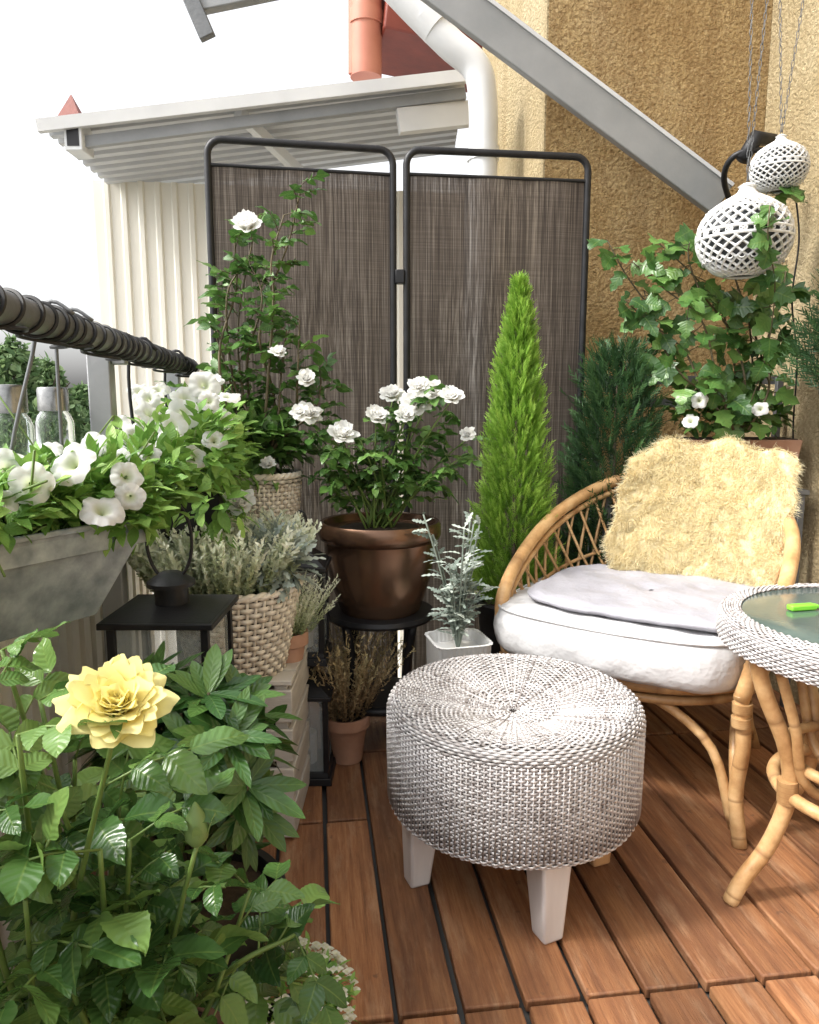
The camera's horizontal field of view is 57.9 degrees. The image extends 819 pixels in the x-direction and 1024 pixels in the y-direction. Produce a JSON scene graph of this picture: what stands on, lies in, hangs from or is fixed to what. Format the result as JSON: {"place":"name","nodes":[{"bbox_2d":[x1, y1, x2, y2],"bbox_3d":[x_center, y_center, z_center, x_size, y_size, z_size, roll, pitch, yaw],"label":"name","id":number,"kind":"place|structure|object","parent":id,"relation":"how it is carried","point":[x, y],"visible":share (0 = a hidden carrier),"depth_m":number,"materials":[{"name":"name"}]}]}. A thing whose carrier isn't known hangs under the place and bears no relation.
{"place":"outdoors","nodes":[
{"label":"outdoors","id":0,"kind":"place"},
{"bbox_2d":[0,0,468,396],"label":"sky","id":1,"kind":"structure","parent":0,"point":[104,54],"materials":[{"name":"white"}]},
{"bbox_2d":[35,70,468,677],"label":"neighbour shed","id":2,"kind":"structure","parent":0,"point":[147,216],"depth_m":3.76,"materials":[{"name":"beige metal"}]},
{"label":"ground","id":3,"kind":"structure","parent":0,"visible":0},
{"bbox_2d":[0,331,43,439],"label":"tree","id":4,"kind":"object","parent":3,"relation":"on","point":[13,352],"visible":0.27,"depth_m":29.11,"materials":[{"name":"green plant"}]},
{"bbox_2d":[29,352,90,443],"bbox_3d":[-15.877,-2.498,33.017,4.131,9.179,3.814,-6,11,-36],"label":"tree","id":5,"kind":"object","parent":3,"relation":"on","point":[48,373],"visible":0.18,"depth_m":32.44,"materials":[{"name":"green plant"}]},
{"bbox_2d":[70,381,90,442],"bbox_3d":[-16.555,-2.672,38.015,4.296,8.029,4.329,0,9,0],"label":"tree","id":6,"kind":"object","parent":3,"relation":"on","point":[79,393],"visible":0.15,"depth_m":37.12,"materials":[{"name":"green plant"}]},
{"bbox_2d":[482,0,818,704],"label":"house wall","id":7,"kind":"structure","parent":3,"relation":"on","point":[678,70],"depth_m":2.65,"materials":[{"name":"paint"}]},
{"bbox_2d":[348,0,481,92],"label":"red roof","id":8,"kind":"structure","parent":7,"relation":"attached to","point":[384,38],"depth_m":3.61,"materials":[{"name":"ceramic"}]},
{"bbox_2d":[384,0,498,175],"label":"downpipe","id":9,"kind":"object","parent":7,"relation":"attached to","point":[458,50],"visible":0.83,"depth_m":2.79,"materials":[{"name":"white metal"}]},
{"bbox_2d":[183,0,734,213],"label":"awning frame","id":10,"kind":"object","parent":7,"relation":"attached to","point":[527,52],"visible":0.88,"depth_m":2.48,"materials":[{"name":"grey metal"}]},
{"bbox_2d":[276,703,811,1023],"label":"balcony slab","id":11,"kind":"structure","parent":7,"relation":"attached to","point":[460,1012],"depth_m":1.53,"materials":[{"name":"concrete"}]},
{"bbox_2d":[0,445,154,982],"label":"balcony parapet","id":12,"kind":"structure","parent":11,"relation":"on","point":[77,645],"depth_m":1.74,"materials":[{"name":"beige"}]},
{"bbox_2d":[0,384,35,455],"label":"glass jar","id":13,"kind":"object","parent":12,"relation":"on","point":[10,394],"visible":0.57,"depth_m":1.22,"materials":[{"name":"white"}]},
{"bbox_2d":[35,387,74,455],"bbox_3d":[-0.715,-0.174,1.491,0.072,0.154,0.072,0,9,0],"label":"glass jar","id":14,"kind":"object","parent":12,"relation":"on","point":[46,426],"visible":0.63,"depth_m":1.46,"materials":[{"name":"white"}]},
{"bbox_2d":[70,689,818,1023],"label":"deck floor","id":15,"kind":"structure","parent":11,"relation":"on","point":[680,857],"depth_m":1.53,"materials":[{"name":"brown wood"}]},
{"bbox_2d":[0,290,199,662],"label":"balcony railing","id":16,"kind":"object","parent":15,"relation":"on","point":[102,391],"visible":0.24,"depth_m":1.51,"materials":[{"name":"grey metal"}]},
{"bbox_2d":[0,285,197,377],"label":"light cable","id":17,"kind":"object","parent":16,"relation":"attached to","point":[25,332],"visible":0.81,"depth_m":1.20,"materials":[{"name":"black plastic"}]},
{"bbox_2d":[0,300,226,641],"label":"zinc planter","id":18,"kind":"object","parent":16,"relation":"hanging from","point":[83,518],"visible":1,"depth_m":1.11,"materials":[{"name":"grey metal"}]},
{"bbox_2d":[106,337,265,549],"bbox_3d":[-0.536,-0.182,1.870,0.356,0.480,0.861,-1,9,-8],"label":"balcony box","id":19,"kind":"object","parent":16,"relation":"hanging from","point":[203,419],"visible":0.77,"depth_m":1.62,"materials":[{"name":"green plastic"}]},
{"bbox_2d":[0,621,346,1023],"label":"rose bush","id":20,"kind":"object","parent":15,"relation":"on","point":[126,947],"visible":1,"depth_m":0.70,"materials":[{"name":"green plant"}]},
{"bbox_2d":[67,640,306,1000],"bbox_3d":[-0.337,0.539,1.189,0.378,0.679,0.374,0,9,0],"label":"rhododendron","id":21,"kind":"object","parent":15,"relation":"on","point":[216,690],"visible":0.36,"depth_m":1.08,"materials":[{"name":"green plant"}]},
{"bbox_2d":[178,644,310,836],"bbox_3d":[-0.425,0.572,1.897,0.300,0.402,0.290,0,9,0],"label":"wooden crate","id":22,"kind":"object","parent":15,"relation":"on","point":[290,680],"visible":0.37,"depth_m":1.80,"materials":[{"name":"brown wood"}]},
{"bbox_2d":[127,489,325,677],"bbox_3d":[-0.450,0.160,1.771,0.508,0.456,0.492,0,9,0],"label":"heather basket","id":23,"kind":"object","parent":22,"relation":"on","point":[260,575],"visible":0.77,"depth_m":1.67,"materials":[{"name":"wicker"}]},
{"bbox_2d":[286,570,340,662],"bbox_3d":[-0.294,0.262,1.859,0.239,0.222,0.277,5,10,32],"label":"potted heather","id":24,"kind":"object","parent":22,"relation":"on","point":[299,640],"visible":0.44,"depth_m":1.84,"materials":[{"name":"plant"}]},
{"bbox_2d":[233,931,360,1023],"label":"alyssum","id":25,"kind":"object","parent":15,"relation":"on","point":[333,967],"visible":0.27,"depth_m":1.14,"materials":[{"name":"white plant"}]},
{"bbox_2d":[274,666,335,785],"bbox_3d":[-0.296,0.574,2.089,0.168,0.340,0.168,0,9,0],"label":"lantern","id":26,"kind":"object","parent":15,"relation":"on","point":[323,765],"visible":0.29,"depth_m":2.04,"materials":[{"name":"black metal"}]},
{"bbox_2d":[292,510,331,665],"bbox_3d":[-0.296,0.200,2.033,0.151,0.415,0.151,0,9,0],"label":"lantern","id":27,"kind":"object","parent":26,"relation":"on","point":[322,642],"visible":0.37,"depth_m":2.00,"materials":[{"name":"black metal"}]},
{"bbox_2d":[309,623,414,764],"bbox_3d":[-0.177,0.526,2.161,0.392,0.413,0.374,0,9,0],"label":"potted heather","id":28,"kind":"object","parent":15,"relation":"on","point":[347,735],"visible":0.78,"depth_m":2.13,"materials":[{"name":"plant"}]},
{"bbox_2d":[329,601,433,716],"bbox_3d":[-0.088,0.507,2.271,0.328,0.431,0.328,0,9,0],"label":"plant stand","id":29,"kind":"object","parent":15,"relation":"on","point":[408,625],"visible":0.3,"depth_m":2.15,"materials":[{"name":"black metal"}]},
{"bbox_2d":[276,375,490,619],"bbox_3d":[-0.091,-0.047,2.151,0.560,0.699,0.426,7,11,37],"label":"potted rose","id":30,"kind":"object","parent":29,"relation":"on","point":[379,566],"visible":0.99,"depth_m":2.09,"materials":[{"name":"brown metal"}]},
{"bbox_2d":[204,135,591,679],"bbox_3d":[-0.017,-0.257,2.511,1.252,1.856,0.046,-1,9,-8],"label":"folding screen","id":31,"kind":"object","parent":15,"relation":"on","point":[471,243],"visible":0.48,"depth_m":2.45,"materials":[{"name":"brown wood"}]},
{"bbox_2d":[412,511,499,663],"bbox_3d":[0.125,0.371,2.039,0.197,0.757,0.222,-7,11,-39],"label":"potted dusty miller","id":32,"kind":"object","parent":15,"relation":"on","point":[459,638],"visible":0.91,"depth_m":2.01,"materials":[{"name":"white plant"}]},
{"bbox_2d":[463,270,565,653],"bbox_3d":[0.348,-0.034,2.404,0.357,1.449,0.358,0,9,0],"label":"lemon cypress","id":33,"kind":"object","parent":15,"relation":"on","point":[520,351],"visible":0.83,"depth_m":2.33,"materials":[{"name":"green plant"}]},
{"bbox_2d":[386,653,645,943],"bbox_3d":[0.226,0.600,1.638,0.553,0.423,0.553,0,9,0],"label":"wicker stool","id":34,"kind":"object","parent":15,"relation":"on","point":[532,766],"visible":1,"depth_m":1.43,"materials":[{"name":"white wicker"}]},
{"bbox_2d":[552,329,673,569],"bbox_3d":[0.690,0.028,2.541,0.481,1.285,0.488,-3,9,-19],"label":"thuja","id":35,"kind":"object","parent":15,"relation":"on","point":[594,411],"visible":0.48,"depth_m":2.44,"materials":[{"name":"green plant"}]},
{"bbox_2d":[494,473,800,848],"bbox_3d":[0.708,0.314,2.149,0.741,0.849,0.710,6,10,34],"label":"rattan armchair","id":36,"kind":"object","parent":15,"relation":"on","point":[743,738],"visible":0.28,"depth_m":1.85,"materials":[{"name":"brown wicker"}]},
{"bbox_2d":[493,575,745,693],"bbox_3d":[0.618,0.310,2.066,0.685,0.145,0.584,6,10,34],"label":"seat cushion","id":37,"kind":"object","parent":36,"relation":"on","point":[687,660],"visible":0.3,"depth_m":1.80,"materials":[{"name":"white fabric"}]},
{"bbox_2d":[527,564,755,632],"bbox_3d":[0.672,0.225,2.053,0.625,0.040,0.514,6,10,34],"label":"seat pad","id":38,"kind":"object","parent":37,"relation":"on","point":[683,601],"visible":0.88,"depth_m":1.98,"materials":[{"name":"grey fabric"}]},
{"bbox_2d":[599,431,806,586],"bbox_3d":[0.862,0.026,2.192,0.569,0.525,0.248,6,10,34],"label":"sheepskin","id":39,"kind":"object","parent":36,"relation":"on","point":[720,509],"visible":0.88,"depth_m":2.21,"materials":[{"name":"beige fur"}]},
{"bbox_2d":[587,376,809,706],"bbox_3d":[0.980,0.097,2.584,0.680,1.135,0.240,0,9,0],"label":"metal rack","id":40,"kind":"object","parent":15,"relation":"on","point":[803,492],"visible":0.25,"depth_m":2.49,"materials":[{"name":"black metal"}]},
{"bbox_2d":[587,184,812,457],"bbox_3d":[0.936,-0.541,2.282,0.727,0.973,0.545,0,9,0],"label":"climbing vine","id":41,"kind":"object","parent":40,"relation":"on","point":[739,402],"visible":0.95,"depth_m":2.35,"materials":[{"name":"plant"}]},
{"bbox_2d":[716,583,818,906],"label":"wicker table","id":42,"kind":"object","parent":15,"relation":"on","point":[765,629],"visible":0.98,"depth_m":1.52,"materials":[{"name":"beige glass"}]},
{"bbox_2d":[787,603,818,610],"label":"lighter","id":43,"kind":"object","parent":42,"relation":"on","point":[801,606],"visible":1,"depth_m":1.58,"materials":[{"name":"plastic"}]},
{"bbox_3d":[-0.450,0.664,1.486,0.220,0.342,0.230,0,9,0],"label":"wooden crate","id":44,"kind":"object","parent":15,"relation":"on","visible":0},
{"bbox_2d":[96,506,238,666],"bbox_3d":[-0.453,0.234,1.421,0.207,0.526,0.207,0,9,0],"label":"lantern","id":45,"kind":"object","parent":44,"relation":"on","point":[171,603],"visible":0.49,"depth_m":1.37,"materials":[{"name":"black metal"},{"name":"glass"},{"name":"white wax"}]},
{"bbox_2d":[721,130,777,198],"bbox_3d":[1.111,-1.129,2.471,0.170,0.228,0.177,-5,10,-29],"label":"wall lamp","id":46,"kind":"object","parent":7,"relation":"attached to","point":[761,138],"visible":0.66,"depth_m":2.40,"materials":[{"name":"black metal"}]},
{"bbox_2d":[762,269,818,393],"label":"conifer","id":47,"kind":"object","parent":7,"relation":"attached to","point":[806,355],"visible":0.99,"depth_m":2.19,"materials":[{"name":"green plant"}]},
{"bbox_2d":[791,202,799,479],"bbox_3d":[1.267,-0.561,2.415,0.109,0.925,0.024,-4,9,-22],"label":"lamp cable","id":48,"kind":"object","parent":7,"relation":"attached to","point":[797,212],"visible":0.56,"depth_m":2.38,"materials":[{"name":"black plastic"}]},
{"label":"ceiling hook","id":49,"kind":"object","parent":7,"relation":"attached to","visible":0},
{"bbox_2d":[694,0,795,279],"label":"filigree lamp","id":50,"kind":"object","parent":49,"relation":"hanging from","point":[725,230],"visible":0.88,"depth_m":2.13,"materials":[{"name":"white metal"}]},
{"bbox_2d":[749,0,810,194],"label":"filigree lamp","id":51,"kind":"object","parent":49,"relation":"hanging from","point":[782,160],"visible":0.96,"depth_m":2.24,"materials":[{"name":"white metal"}]},
{"bbox_3d":[-0.429,0.423,2.228,0.248,0.604,0.248,0,9,0],"label":"plant stand","id":52,"kind":"object","parent":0,"visible":0},
{"bbox_2d":[154,169,352,525],"bbox_3d":[-0.435,-0.394,2.087,0.554,1.059,0.311,0,9,0],"label":"climbing rose","id":53,"kind":"object","parent":52,"relation":"on","point":[280,486],"visible":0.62,"depth_m":2.06,"materials":[{"name":"plant"}]}
]}

